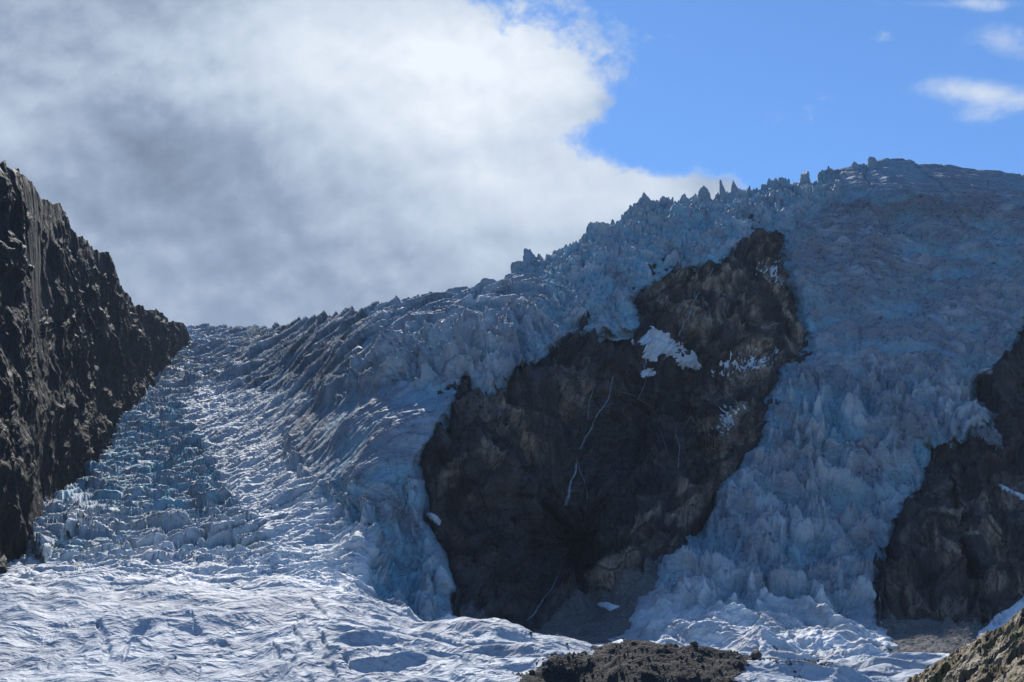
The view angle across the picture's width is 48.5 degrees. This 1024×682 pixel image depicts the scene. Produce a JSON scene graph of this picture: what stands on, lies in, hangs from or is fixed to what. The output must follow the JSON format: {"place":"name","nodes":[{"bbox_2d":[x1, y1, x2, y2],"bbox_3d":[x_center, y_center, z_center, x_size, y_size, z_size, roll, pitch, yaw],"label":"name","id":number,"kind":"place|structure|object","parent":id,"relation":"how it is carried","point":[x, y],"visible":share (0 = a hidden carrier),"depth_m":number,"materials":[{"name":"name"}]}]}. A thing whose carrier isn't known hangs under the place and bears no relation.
{"place":"outdoors","nodes":[
{"label":"outdoors","id":0,"kind":"place"},
{"bbox_2d":[0,160,190,572],"bbox_3d":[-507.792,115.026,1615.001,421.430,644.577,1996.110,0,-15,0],"label":"cliff","id":1,"kind":"structure","parent":0,"point":[89,350],"depth_m":1032.97,"materials":[{"name":"grey stone"}]},
{"bbox_2d":[0,158,1023,681],"bbox_3d":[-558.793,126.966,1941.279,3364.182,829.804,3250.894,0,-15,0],"label":"glacier","id":2,"kind":"object","parent":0,"point":[242,504],"visible":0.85,"depth_m":931.33,"materials":[{"name":"white ice"}]},
{"bbox_2d":[523,248,535,265],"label":"ice pinnacle","id":3,"kind":"object","parent":2,"relation":"on","point":[529,256],"visible":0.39,"depth_m":1225.05,"materials":[{"name":"white ice"}]},
{"bbox_2d":[638,192,653,211],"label":"ice pinnacle","id":4,"kind":"object","parent":2,"relation":"on","point":[645,199],"visible":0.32,"depth_m":1343.07,"materials":[{"name":"white ice"}]},
{"bbox_2d":[697,185,710,202],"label":"ice pinnacle","id":5,"kind":"object","parent":2,"relation":"on","point":[704,195],"visible":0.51,"depth_m":1415.17,"materials":[{"name":"ice"}]},
{"bbox_2d":[719,180,725,203],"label":"ice pinnacle","id":6,"kind":"object","parent":2,"relation":"on","point":[722,191],"visible":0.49,"depth_m":1426.74,"materials":[{"name":"ice"}]},
{"bbox_2d":[731,181,737,195],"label":"ice pinnacle","id":7,"kind":"object","parent":2,"relation":"on","point":[734,189],"visible":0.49,"depth_m":1441.08,"materials":[{"name":"white ice"}]},
{"bbox_2d":[799,171,810,184],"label":"ice pinnacle","id":8,"kind":"object","parent":2,"relation":"on","point":[804,178],"visible":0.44,"depth_m":1455.58,"materials":[{"name":"ice"}]},
{"bbox_2d":[851,161,859,168],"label":"ice pinnacle","id":9,"kind":"object","parent":2,"relation":"on","point":[855,165],"visible":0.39,"depth_m":1468.99,"materials":[{"name":"ice"}]},
{"bbox_2d":[867,156,877,169],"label":"ice pinnacle","id":10,"kind":"object","parent":2,"relation":"on","point":[872,162],"visible":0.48,"depth_m":1470.70,"materials":[{"name":"white ice"}]},
{"bbox_2d":[0,0,1023,327],"label":"sky","id":11,"kind":"structure","parent":0,"point":[244,163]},
{"bbox_2d":[516,639,825,681],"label":"moraine","id":12,"kind":"structure","parent":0,"point":[596,661],"depth_m":386.45,"materials":[{"name":"grey gravel"}]},
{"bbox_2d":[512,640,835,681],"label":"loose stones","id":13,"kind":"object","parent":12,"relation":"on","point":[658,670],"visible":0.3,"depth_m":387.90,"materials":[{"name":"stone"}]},
{"bbox_2d":[750,649,761,658],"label":"boulder","id":14,"kind":"object","parent":12,"relation":"on","point":[755,654],"visible":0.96,"depth_m":394.35,"materials":[{"name":"stone"}]},
{"bbox_2d":[420,213,1023,630],"bbox_3d":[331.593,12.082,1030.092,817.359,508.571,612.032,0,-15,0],"label":"rock face","id":15,"kind":"object","parent":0,"point":[516,537],"visible":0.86,"depth_m":896.96},
{"bbox_2d":[426,512,440,525],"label":"snow patch","id":16,"kind":"object","parent":15,"relation":"on","point":[431,516],"visible":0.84,"depth_m":790.23,"materials":[{"name":"white snow"}]},
{"bbox_2d":[527,577,557,619],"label":"waterfall","id":17,"kind":"structure","parent":15,"relation":"on","point":[542,601],"depth_m":778.13,"materials":[{"name":"white liquid"}]},
{"bbox_2d":[577,462,587,498],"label":"waterfall","id":18,"kind":"structure","parent":15,"relation":"on","point":[583,478],"depth_m":887.36,"materials":[{"name":"white liquid"}]},
{"bbox_2d":[563,375,613,505],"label":"waterfall","id":19,"kind":"structure","parent":15,"relation":"on","point":[569,490],"depth_m":892.73,"materials":[{"name":"white liquid"}]},
{"bbox_2d":[587,384,594,418],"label":"waterfall","id":20,"kind":"structure","parent":15,"relation":"on","point":[589,401],"depth_m":958.32,"materials":[{"name":"white liquid"}]},
{"bbox_2d":[640,368,655,377],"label":"snow patch","id":21,"kind":"object","parent":15,"relation":"on","point":[648,372],"visible":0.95,"depth_m":1064.57,"materials":[{"name":"white snow"}]},
{"bbox_2d":[631,326,701,369],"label":"snow patch","id":22,"kind":"object","parent":15,"relation":"on","point":[656,341],"visible":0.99,"depth_m":1077.50,"materials":[{"name":"white snow"}]},
{"bbox_2d":[675,433,679,466],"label":"waterfall","id":23,"kind":"structure","parent":15,"relation":"on","point":[679,450],"depth_m":988.48,"materials":[{"name":"white liquid"}]},
{"bbox_2d":[678,267,713,335],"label":"waterfall","id":24,"kind":"structure","parent":15,"relation":"on","point":[691,309],"depth_m":1112.83,"materials":[{"name":"white liquid"}]},
{"bbox_2d":[709,400,745,449],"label":"snow flecks","id":25,"kind":"object","parent":15,"relation":"on","point":[729,419],"visible":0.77,"depth_m":996.85,"materials":[{"name":"white snow"}]},
{"bbox_2d":[711,346,781,379],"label":"snow flecks","id":26,"kind":"object","parent":15,"relation":"on","point":[749,364],"visible":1,"depth_m":1082.07,"materials":[{"name":"white snow"}]},
{"bbox_2d":[756,261,785,288],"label":"snow flecks","id":27,"kind":"object","parent":15,"relation":"on","point":[772,268],"visible":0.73,"depth_m":1263.29,"materials":[{"name":"white snow"}]},
{"bbox_2d":[947,419,1003,450],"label":"ice debris","id":28,"kind":"object","parent":15,"relation":"on","point":[989,433],"visible":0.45,"depth_m":982.37,"materials":[{"name":"white ice"}]},
{"bbox_2d":[976,596,1023,638],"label":"snow patch","id":29,"kind":"object","parent":15,"relation":"on","point":[1001,619],"visible":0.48,"depth_m":735.62,"materials":[{"name":"white snow"}]},
{"bbox_2d":[999,484,1023,499],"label":"snow patch","id":30,"kind":"object","parent":15,"relation":"on","point":[1021,495],"visible":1,"depth_m":922.63,"materials":[{"name":"white snow"}]},
{"bbox_2d":[458,554,1020,659],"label":"scree","id":31,"kind":"structure","parent":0,"point":[579,614],"depth_m":729.14,"materials":[{"name":"grey gravel"}]},
{"bbox_2d":[598,602,619,610],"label":"snow patch","id":32,"kind":"object","parent":31,"relation":"on","point":[608,606],"visible":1,"depth_m":761.16,"materials":[{"name":"white snow"}]},
{"bbox_2d":[907,608,1023,681],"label":"hillside","id":33,"kind":"structure","parent":0,"point":[996,655],"depth_m":267.95,"materials":[{"name":"grey stone"}]}
]}

